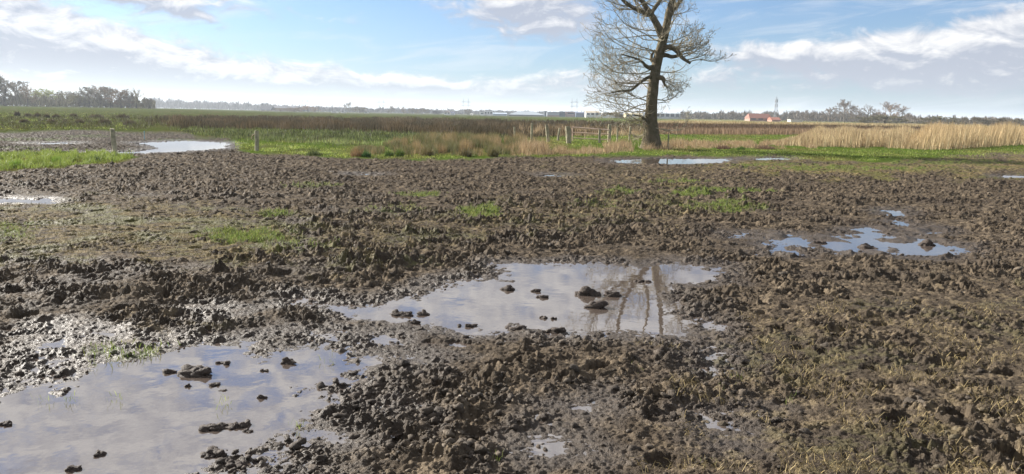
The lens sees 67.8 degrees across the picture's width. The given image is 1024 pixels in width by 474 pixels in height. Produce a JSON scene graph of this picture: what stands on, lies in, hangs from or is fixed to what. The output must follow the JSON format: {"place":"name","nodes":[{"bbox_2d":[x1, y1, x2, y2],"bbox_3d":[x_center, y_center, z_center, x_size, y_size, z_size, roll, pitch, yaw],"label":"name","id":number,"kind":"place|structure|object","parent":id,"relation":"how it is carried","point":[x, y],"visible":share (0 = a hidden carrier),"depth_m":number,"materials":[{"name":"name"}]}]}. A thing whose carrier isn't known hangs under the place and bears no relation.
{"place":"outdoors","nodes":[
{"label":"outdoors","id":0,"kind":"place"},
{"bbox_2d":[167,127,507,150],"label":"wet meadow grass","id":1,"kind":"structure","parent":0,"point":[302,137],"depth_m":45.48,"materials":[{"name":"plant"}]},
{"bbox_2d":[0,129,1023,473],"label":"mud ground","id":2,"kind":"structure","parent":0,"point":[224,177],"depth_m":6.87,"materials":[{"name":"soil"}]},
{"bbox_2d":[0,198,55,203],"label":"puddle water","id":3,"kind":"structure","parent":2,"relation":"on","point":[28,201],"depth_m":13.00,"materials":[{"name":"liquid"}]},
{"bbox_2d":[32,142,71,143],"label":"puddle water","id":4,"kind":"structure","parent":2,"relation":"on","point":[53,143],"depth_m":33.13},
{"bbox_2d":[0,148,133,170],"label":"lush grass","id":5,"kind":"structure","parent":2,"relation":"on","point":[46,155],"depth_m":22.11,"materials":[{"name":"plant"}]},
{"bbox_2d":[110,128,117,152],"bbox_3d":[-14.011,-3.323,26.847,0.216,0.997,0.171,1,9,0],"label":"fence post","id":6,"kind":"object","parent":2,"relation":"on","point":[113,139],"visible":0.81,"depth_m":26.78,"materials":[{"name":"grey wood"}]},
{"bbox_2d":[105,140,229,153],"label":"puddle water","id":7,"kind":"structure","parent":2,"relation":"on","point":[173,146],"depth_m":32.89,"materials":[{"name":"liquid"}]},
{"bbox_2d":[0,325,440,473],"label":"puddle water","id":8,"kind":"structure","parent":2,"relation":"on","point":[151,418],"depth_m":4.09,"materials":[{"name":"liquid"}]},
{"bbox_2d":[0,420,11,425],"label":"mud clod","id":9,"kind":"object","parent":8,"relation":"on","point":[7,423],"visible":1,"depth_m":3.86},
{"bbox_2d":[64,465,81,471],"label":"mud clod","id":10,"kind":"object","parent":8,"relation":"on","point":[71,468],"visible":1,"depth_m":3.39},
{"bbox_2d":[93,450,106,455],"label":"mud clod","id":11,"kind":"object","parent":8,"relation":"on","point":[100,453],"visible":1,"depth_m":3.55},
{"bbox_2d":[162,369,176,373],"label":"mud clod","id":12,"kind":"object","parent":8,"relation":"on","point":[165,371],"visible":1,"depth_m":4.67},
{"bbox_2d":[177,364,211,377],"bbox_3d":[-1.946,0.834,4.664,0.204,0.094,0.168,-3,10,-25],"label":"mud clod","id":13,"kind":"object","parent":8,"relation":"on","point":[187,371],"visible":0.98,"depth_m":4.62,"materials":[{"name":"soil"}]},
{"bbox_2d":[200,445,224,458],"bbox_3d":[-1.399,1.016,3.572,0.128,0.059,0.104,8,12,39],"label":"mud clod","id":14,"kind":"object","parent":8,"relation":"on","point":[212,451],"visible":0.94,"depth_m":3.56,"materials":[{"name":"soil"}]},
{"bbox_2d":[198,422,227,431],"bbox_3d":[-1.518,0.967,3.869,0.147,0.045,0.094,1,9,0],"label":"mud clod","id":15,"kind":"object","parent":8,"relation":"on","point":[219,426],"visible":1,"depth_m":3.85,"materials":[{"name":"soil"}]},
{"bbox_2d":[209,382,220,386],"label":"mud clod","id":16,"kind":"object","parent":8,"relation":"on","point":[214,384],"visible":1,"depth_m":4.46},
{"bbox_2d":[215,361,229,364],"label":"mud clod","id":17,"kind":"object","parent":8,"relation":"on","point":[223,362],"visible":1,"depth_m":4.85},
{"bbox_2d":[223,458,242,468],"bbox_3d":[-1.272,1.039,3.473,0.122,0.053,0.074,2,9,9],"label":"mud clod","id":18,"kind":"object","parent":8,"relation":"on","point":[230,463],"visible":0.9,"depth_m":3.46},
{"bbox_2d":[280,357,296,364],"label":"mud clod","id":19,"kind":"object","parent":8,"relation":"on","point":[287,360],"visible":0.99,"depth_m":4.87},
{"bbox_2d":[224,419,251,429],"bbox_3d":[-1.413,0.969,3.896,0.162,0.048,0.089,-1,9,-14],"label":"mud clod","id":20,"kind":"object","parent":2,"relation":"on","point":[235,424],"visible":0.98,"depth_m":3.88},
{"bbox_2d":[0,192,735,279],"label":"dead grass","id":21,"kind":"structure","parent":2,"relation":"on","point":[50,227],"depth_m":9.93,"materials":[{"name":"plant"}]},
{"bbox_2d":[187,255,741,352],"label":"puddle water","id":22,"kind":"structure","parent":2,"relation":"on","point":[488,306],"depth_m":6.52,"materials":[{"name":"liquid"}]},
{"bbox_2d":[390,309,412,316],"bbox_3d":[-0.884,0.616,6.121,0.211,0.071,0.145,1,9,0],"label":"mud clod","id":23,"kind":"object","parent":22,"relation":"on","point":[395,312],"visible":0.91,"depth_m":6.08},
{"bbox_2d":[401,319,420,323],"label":"mud clod","id":24,"kind":"object","parent":22,"relation":"on","point":[414,321],"visible":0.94,"depth_m":5.85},
{"bbox_2d":[417,309,429,315],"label":"mud clod","id":25,"kind":"object","parent":22,"relation":"on","point":[422,313],"visible":1,"depth_m":6.10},
{"bbox_2d":[500,285,514,290],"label":"mud clod","id":26,"kind":"object","parent":22,"relation":"on","point":[508,287],"visible":1,"depth_m":7.02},
{"bbox_2d":[547,327,564,333],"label":"mud clod","id":27,"kind":"object","parent":22,"relation":"on","point":[557,330],"visible":0.96,"depth_m":5.66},
{"bbox_2d":[574,286,600,295],"bbox_3d":[0.686,0.500,6.936,0.240,0.130,0.190,1,9,0],"label":"mud clod","id":28,"kind":"object","parent":22,"relation":"on","point":[586,290],"visible":0.91,"depth_m":6.87,"materials":[{"name":"soil"}]},
{"bbox_2d":[584,300,608,307],"bbox_3d":[0.710,0.574,6.437,0.212,0.073,0.087,0,9,-7],"label":"mud clod","id":29,"kind":"object","parent":22,"relation":"on","point":[599,304],"visible":1,"depth_m":6.42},
{"bbox_2d":[603,290,621,296],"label":"mud clod","id":30,"kind":"object","parent":22,"relation":"on","point":[611,293],"visible":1,"depth_m":6.85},
{"bbox_2d":[0,162,949,368],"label":"grass","id":31,"kind":"structure","parent":2,"relation":"on","point":[233,234],"depth_m":11.69,"materials":[{"name":"plant"}]},
{"bbox_2d":[30,345,972,465],"bbox_3d":[0.689,0.867,4.502,6.724,0.057,2.566,-1,9,-11],"label":"grass sprig","id":32,"kind":"object","parent":2,"relation":"on","point":[333,362],"depth_m":4.20,"materials":[{"name":"plant"}]},
{"bbox_2d":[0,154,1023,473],"bbox_3d":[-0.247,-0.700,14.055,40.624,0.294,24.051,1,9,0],"label":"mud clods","id":33,"kind":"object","parent":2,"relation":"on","point":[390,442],"visible":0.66,"depth_m":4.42,"materials":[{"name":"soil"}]},
{"bbox_2d":[505,325,526,330],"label":"mud clod","id":34,"kind":"object","parent":2,"relation":"on","point":[514,328],"visible":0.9,"depth_m":5.72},
{"bbox_2d":[509,433,598,457],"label":"puddle water","id":35,"kind":"structure","parent":2,"relation":"on","point":[556,448],"depth_m":3.71,"materials":[{"name":"liquid"}]},
{"bbox_2d":[534,398,625,424],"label":"puddle water","id":36,"kind":"structure","parent":2,"relation":"on","point":[586,408],"depth_m":4.21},
{"bbox_2d":[633,279,650,282],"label":"mud clod","id":37,"kind":"object","parent":2,"relation":"on","point":[640,280],"visible":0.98,"depth_m":7.46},
{"bbox_2d":[608,157,788,163],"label":"puddle water","id":38,"kind":"structure","parent":2,"relation":"on","point":[676,161],"depth_m":28.18,"materials":[{"name":"liquid"}]},
{"bbox_2d":[697,336,748,379],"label":"puddle water","id":39,"kind":"structure","parent":2,"relation":"on","point":[715,356],"depth_m":5.11,"materials":[{"name":"liquid"}]},
{"bbox_2d":[689,407,761,435],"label":"puddle water","id":40,"kind":"structure","parent":2,"relation":"on","point":[714,425],"depth_m":4.04,"materials":[{"name":"liquid"}]},
{"bbox_2d":[625,296,1023,473],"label":"straw","id":41,"kind":"object","parent":2,"relation":"on","point":[859,457],"visible":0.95,"depth_m":4.33,"materials":[{"name":"plant"}]},
{"bbox_2d":[728,209,970,257],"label":"puddle water","id":42,"kind":"structure","parent":2,"relation":"on","point":[868,236],"depth_m":9.95,"materials":[{"name":"liquid"}]},
{"bbox_2d":[857,243,877,248],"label":"mud clod","id":43,"kind":"object","parent":42,"relation":"on","point":[866,246],"visible":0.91,"depth_m":9.66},
{"bbox_2d":[918,239,935,245],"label":"mud clod","id":44,"kind":"object","parent":42,"relation":"on","point":[927,242],"visible":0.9,"depth_m":9.94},
{"bbox_2d":[998,175,1023,178],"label":"puddle water","id":45,"kind":"structure","parent":2,"relation":"on","point":[1012,176],"depth_m":23.05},
{"bbox_2d":[0,105,1023,171],"bbox_3d":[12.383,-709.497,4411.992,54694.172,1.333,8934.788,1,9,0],"label":"meadow ground","id":46,"kind":"structure","parent":0,"point":[145,112],"depth_m":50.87,"materials":[{"name":"plant"}]},
{"bbox_2d":[0,74,10,99],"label":"bare tree","id":47,"kind":"object","parent":46,"relation":"on","point":[1,92],"visible":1,"depth_m":385.68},
{"bbox_2d":[0,75,28,105],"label":"bare tree","id":48,"kind":"object","parent":46,"relation":"on","point":[5,86],"visible":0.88,"depth_m":393.94,"materials":[{"name":"plant"}]},
{"bbox_2d":[8,157,22,167],"bbox_3d":[-12.558,-1.880,19.297,0.378,0.302,0.370,1,9,0],"label":"rush tussock","id":49,"kind":"object","parent":46,"relation":"on","point":[15,163],"visible":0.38,"depth_m":19.27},
{"bbox_2d":[7,81,31,105],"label":"bare tree","id":50,"kind":"object","parent":46,"relation":"on","point":[15,91],"visible":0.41,"depth_m":412.58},
{"bbox_2d":[18,83,38,106],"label":"bare tree","id":51,"kind":"object","parent":46,"relation":"on","point":[26,93],"visible":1,"depth_m":374.10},
{"bbox_2d":[30,88,56,99],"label":"bare tree","id":52,"kind":"object","parent":46,"relation":"on","point":[47,93],"visible":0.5,"depth_m":422.33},
{"bbox_2d":[48,93,66,99],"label":"bare tree","id":53,"kind":"object","parent":46,"relation":"on","point":[59,95],"visible":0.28,"depth_m":432.01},
{"bbox_2d":[55,91,73,100],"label":"bare tree","id":54,"kind":"object","parent":46,"relation":"on","point":[62,92],"visible":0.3,"depth_m":443.38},
{"bbox_2d":[0,90,156,108],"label":"copse undergrowth","id":55,"kind":"object","parent":46,"relation":"on","point":[60,101],"visible":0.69,"depth_m":393.78,"materials":[{"name":"leaves"},{"name":"twigs"},{"name":"bark"}]},
{"bbox_2d":[67,95,92,106],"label":"bare tree","id":56,"kind":"object","parent":46,"relation":"on","point":[81,101],"visible":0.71,"depth_m":391.88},
{"bbox_2d":[71,87,99,107],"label":"bare tree","id":57,"kind":"object","parent":46,"relation":"on","point":[81,93],"visible":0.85,"depth_m":391.90,"materials":[{"name":"plant"}]},
{"bbox_2d":[0,113,175,129],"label":"rough grass","id":58,"kind":"structure","parent":46,"relation":"on","point":[138,125],"depth_m":67.80,"materials":[{"name":"plant"}]},
{"bbox_2d":[83,86,113,107],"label":"bare tree","id":59,"kind":"object","parent":46,"relation":"on","point":[99,92],"visible":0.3,"depth_m":403.06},
{"bbox_2d":[97,116,111,124],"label":"rush tussock","id":60,"kind":"object","parent":46,"relation":"on","point":[102,120],"visible":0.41,"depth_m":67.31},
{"bbox_2d":[92,87,119,107],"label":"bare tree","id":61,"kind":"object","parent":46,"relation":"on","point":[101,93],"visible":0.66,"depth_m":391.42,"materials":[{"name":"plant"}]},
{"bbox_2d":[103,89,133,107],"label":"bare tree","id":62,"kind":"object","parent":46,"relation":"on","point":[121,94],"visible":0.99,"depth_m":383.60,"materials":[{"name":"plant"}]},
{"bbox_2d":[117,92,136,107],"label":"bare tree","id":63,"kind":"object","parent":46,"relation":"on","point":[130,97],"visible":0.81,"depth_m":388.08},
{"bbox_2d":[129,88,143,107],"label":"bare tree","id":64,"kind":"object","parent":46,"relation":"on","point":[134,91],"visible":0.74,"depth_m":393.72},
{"bbox_2d":[142,98,151,108],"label":"bare tree","id":65,"kind":"object","parent":46,"relation":"on","point":[148,102],"visible":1,"depth_m":383.39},
{"bbox_2d":[255,131,258,150],"bbox_3d":[-9.626,-3.538,28.759,0.174,0.951,0.160,1,9,0],"label":"fence post","id":66,"kind":"object","parent":46,"relation":"on","point":[256,140],"visible":0.83,"depth_m":28.69,"materials":[{"name":"grey wood"}]},
{"bbox_2d":[260,106,274,110],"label":"farmhouse","id":67,"kind":"object","parent":46,"relation":"on","point":[267,108],"visible":0.91,"depth_m":792.00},
{"bbox_2d":[273,106,300,111],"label":"barn","id":68,"kind":"structure","parent":46,"relation":"on","point":[282,107],"depth_m":820.37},
{"bbox_2d":[283,107,302,111],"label":"bare tree","id":69,"kind":"object","parent":46,"relation":"on","point":[293,109],"visible":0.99,"depth_m":678.75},
{"bbox_2d":[295,106,321,111],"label":"bare tree","id":70,"kind":"object","parent":46,"relation":"on","point":[308,107],"visible":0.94,"depth_m":690.21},
{"bbox_2d":[306,147,322,155],"bbox_3d":[-6.928,-2.995,26.719,0.648,0.336,0.659,1,9,0],"label":"rush tussock","id":71,"kind":"object","parent":46,"relation":"on","point":[312,152],"visible":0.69,"depth_m":26.62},
{"bbox_2d":[349,146,363,156],"bbox_3d":[-5.353,-2.994,26.515,0.666,0.454,0.635,6,10,28],"label":"rush tussock","id":72,"kind":"object","parent":46,"relation":"on","point":[356,153],"visible":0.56,"depth_m":26.39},
{"bbox_2d":[350,106,367,112],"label":"bare tree","id":73,"kind":"object","parent":46,"relation":"on","point":[356,110],"visible":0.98,"depth_m":767.49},
{"bbox_2d":[361,148,370,157],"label":"rush tussock","id":74,"kind":"object","parent":46,"relation":"on","point":[365,154],"visible":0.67,"depth_m":26.23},
{"bbox_2d":[383,149,393,156],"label":"rush tussock","id":75,"kind":"object","parent":46,"relation":"on","point":[390,153],"visible":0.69,"depth_m":26.76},
{"bbox_2d":[139,113,642,137],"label":"rushes","id":76,"kind":"object","parent":46,"relation":"on","point":[506,126],"visible":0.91,"depth_m":75.18,"materials":[{"name":"plant"}]},
{"bbox_2d":[395,148,404,156],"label":"rush tussock","id":77,"kind":"object","parent":46,"relation":"on","point":[400,153],"visible":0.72,"depth_m":26.88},
{"bbox_2d":[146,96,692,116],"bbox_3d":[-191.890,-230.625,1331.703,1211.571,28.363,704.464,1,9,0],"label":"woods","id":78,"kind":"object","parent":46,"relation":"on","point":[179,103],"visible":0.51,"depth_m":1296.29,"materials":[{"name":"leaves"},{"name":"bark"}]},
{"bbox_2d":[414,108,429,113],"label":"bare tree","id":79,"kind":"object","parent":46,"relation":"on","point":[426,111],"visible":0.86,"depth_m":749.90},
{"bbox_2d":[421,146,433,156],"bbox_3d":[-3.062,-3.140,27.533,0.570,0.498,0.524,10,12,43],"label":"rush tussock","id":80,"kind":"object","parent":46,"relation":"on","point":[426,151],"visible":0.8,"depth_m":27.48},
{"bbox_2d":[350,129,537,155],"bbox_3d":[-2.596,-4.747,36.626,7.976,0.774,19.175,1,9,0],"label":"sedge","id":81,"kind":"object","parent":46,"relation":"on","point":[466,141],"visible":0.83,"depth_m":32.15,"materials":[{"name":"plant"}]},
{"bbox_2d":[459,147,472,156],"bbox_3d":[-1.673,-3.099,27.620,0.573,0.437,0.570,1,9,0],"label":"rush tussock","id":82,"kind":"object","parent":46,"relation":"on","point":[466,154],"visible":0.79,"depth_m":27.55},
{"bbox_2d":[484,111,492,115],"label":"flat building","id":83,"kind":"structure","parent":46,"relation":"on","point":[488,113],"depth_m":691.00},
{"bbox_2d":[486,143,499,156],"bbox_3d":[-0.692,-3.206,27.902,0.610,0.591,0.586,7,11,33],"label":"rush tussock","id":84,"kind":"object","parent":46,"relation":"on","point":[493,153],"visible":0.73,"depth_m":27.84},
{"bbox_2d":[493,113,506,115],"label":"shed","id":85,"kind":"structure","parent":46,"relation":"on","point":[499,114],"depth_m":711.07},
{"bbox_2d":[508,111,543,116],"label":"hall","id":86,"kind":"structure","parent":46,"relation":"on","point":[525,113],"depth_m":682.84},
{"bbox_2d":[545,125,549,141],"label":"fence post","id":87,"kind":"object","parent":46,"relation":"on","point":[547,132],"visible":0.8,"depth_m":44.03,"materials":[{"name":"grey wood"}]},
{"bbox_2d":[547,112,559,116],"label":"shed","id":88,"kind":"structure","parent":46,"relation":"on","point":[552,114],"depth_m":681.16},
{"bbox_2d":[565,126,570,143],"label":"fence post","id":89,"kind":"object","parent":46,"relation":"on","point":[568,133],"visible":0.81,"depth_m":42.08,"materials":[{"name":"grey wood"}]},
{"bbox_2d":[565,111,574,116],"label":"brick building","id":90,"kind":"structure","parent":46,"relation":"on","point":[569,114],"depth_m":700.87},
{"bbox_2d":[575,112,584,116],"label":"shed","id":91,"kind":"structure","parent":46,"relation":"on","point":[579,114],"depth_m":691.12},
{"bbox_2d":[572,127,609,140],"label":"field gate","id":92,"kind":"structure","parent":46,"relation":"on","point":[589,133],"depth_m":44.22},
{"bbox_2d":[585,111,599,117],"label":"house","id":93,"kind":"structure","parent":46,"relation":"on","point":[589,113],"depth_m":671.35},
{"bbox_2d":[607,124,610,141],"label":"fence post","id":94,"kind":"object","parent":46,"relation":"on","point":[609,127],"visible":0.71,"depth_m":44.85,"materials":[{"name":"grey wood"}]},
{"bbox_2d":[624,113,642,117],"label":"house","id":95,"kind":"structure","parent":46,"relation":"on","point":[632,115],"depth_m":651.70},
{"bbox_2d":[580,0,732,148],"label":"ash tree","id":96,"kind":"object","parent":46,"relation":"on","point":[651,134],"visible":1,"depth_m":36.81,"materials":[{"name":"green plant"}]},
{"bbox_2d":[509,121,816,155],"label":"dead stalks","id":97,"kind":"object","parent":46,"relation":"on","point":[608,147],"visible":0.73,"depth_m":39.08,"materials":[{"name":"plant"}]},
{"bbox_2d":[657,113,683,118],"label":"long shed","id":98,"kind":"structure","parent":46,"relation":"on","point":[670,116],"depth_m":631.90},
{"bbox_2d":[717,145,730,148],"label":"rush tussock","id":99,"kind":"object","parent":46,"relation":"on","point":[722,147],"visible":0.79,"depth_m":38.49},
{"bbox_2d":[745,113,770,120],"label":"farmhouse","id":100,"kind":"object","parent":46,"relation":"on","point":[755,117],"visible":0.75,"depth_m":445.73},
{"bbox_2d":[754,144,774,148],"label":"rush tussock","id":101,"kind":"object","parent":46,"relation":"on","point":[764,147],"visible":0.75,"depth_m":39.38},
{"bbox_2d":[767,117,780,121],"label":"outbuilding","id":102,"kind":"structure","parent":46,"relation":"on","point":[775,119],"depth_m":436.07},
{"bbox_2d":[643,122,923,134],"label":"reed bed","id":103,"kind":"object","parent":46,"relation":"on","point":[740,128],"visible":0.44,"depth_m":81.27,"materials":[{"name":"plant"}]},
{"bbox_2d":[788,110,803,119],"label":"bare tree","id":104,"kind":"object","parent":46,"relation":"on","point":[798,112],"visible":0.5,"depth_m":610.25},
{"bbox_2d":[800,110,815,121],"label":"bare tree","id":105,"kind":"object","parent":46,"relation":"on","point":[808,116],"visible":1,"depth_m":550.33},
{"bbox_2d":[657,120,978,126],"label":"reed","id":106,"kind":"object","parent":46,"relation":"on","point":[795,123],"visible":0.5,"depth_m":198.26,"materials":[{"name":"plant"}]},
{"bbox_2d":[820,107,838,121],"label":"bare tree","id":107,"kind":"object","parent":46,"relation":"on","point":[830,110],"visible":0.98,"depth_m":532.55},
{"bbox_2d":[761,124,919,148],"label":"reed","id":108,"kind":"object","parent":46,"relation":"on","point":[848,136],"visible":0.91,"depth_m":46.13,"materials":[{"name":"plant"}]},
{"bbox_2d":[831,99,857,121],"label":"bare tree","id":109,"kind":"object","parent":46,"relation":"on","point":[844,105],"visible":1,"depth_m":512.06,"materials":[{"name":"plant"}]},
{"bbox_2d":[680,109,1023,124],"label":"hedge","id":110,"kind":"object","parent":46,"relation":"on","point":[720,115],"visible":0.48,"depth_m":594.93,"materials":[{"name":"plant"}]},
{"bbox_2d":[848,108,865,121],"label":"bare tree","id":111,"kind":"object","parent":46,"relation":"on","point":[855,114],"visible":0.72,"depth_m":531.86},
{"bbox_2d":[859,105,875,119],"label":"bare tree","id":112,"kind":"object","parent":46,"relation":"on","point":[871,109],"visible":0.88,"depth_m":511.69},
{"bbox_2d":[845,115,917,123],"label":"bush","id":113,"kind":"object","parent":46,"relation":"on","point":[877,117],"visible":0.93,"depth_m":295.96,"materials":[{"name":"plant"}]},
{"bbox_2d":[875,101,910,122],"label":"bare tree","id":114,"kind":"object","parent":46,"relation":"on","point":[896,107],"visible":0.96,"depth_m":491.69,"materials":[{"name":"plant"}]},
{"bbox_2d":[913,116,966,124],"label":"bush","id":115,"kind":"object","parent":46,"relation":"on","point":[940,118],"visible":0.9,"depth_m":296.06,"materials":[{"name":"plant"}]},
{"bbox_2d":[902,119,1023,149],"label":"tall reed","id":116,"kind":"object","parent":46,"relation":"on","point":[939,136],"visible":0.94,"depth_m":48.71,"materials":[{"name":"plant"}]},
{"bbox_2d":[948,117,1004,125],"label":"bush","id":117,"kind":"object","parent":46,"relation":"on","point":[976,119],"visible":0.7,"depth_m":313.63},
{"bbox_2d":[980,117,1023,125],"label":"bush","id":118,"kind":"object","parent":46,"relation":"on","point":[1018,120],"visible":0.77,"depth_m":303.80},
{"bbox_2d":[0,0,1023,119],"label":"sky","id":119,"kind":"structure","parent":0,"point":[945,58],"materials":[{"name":"blue"}]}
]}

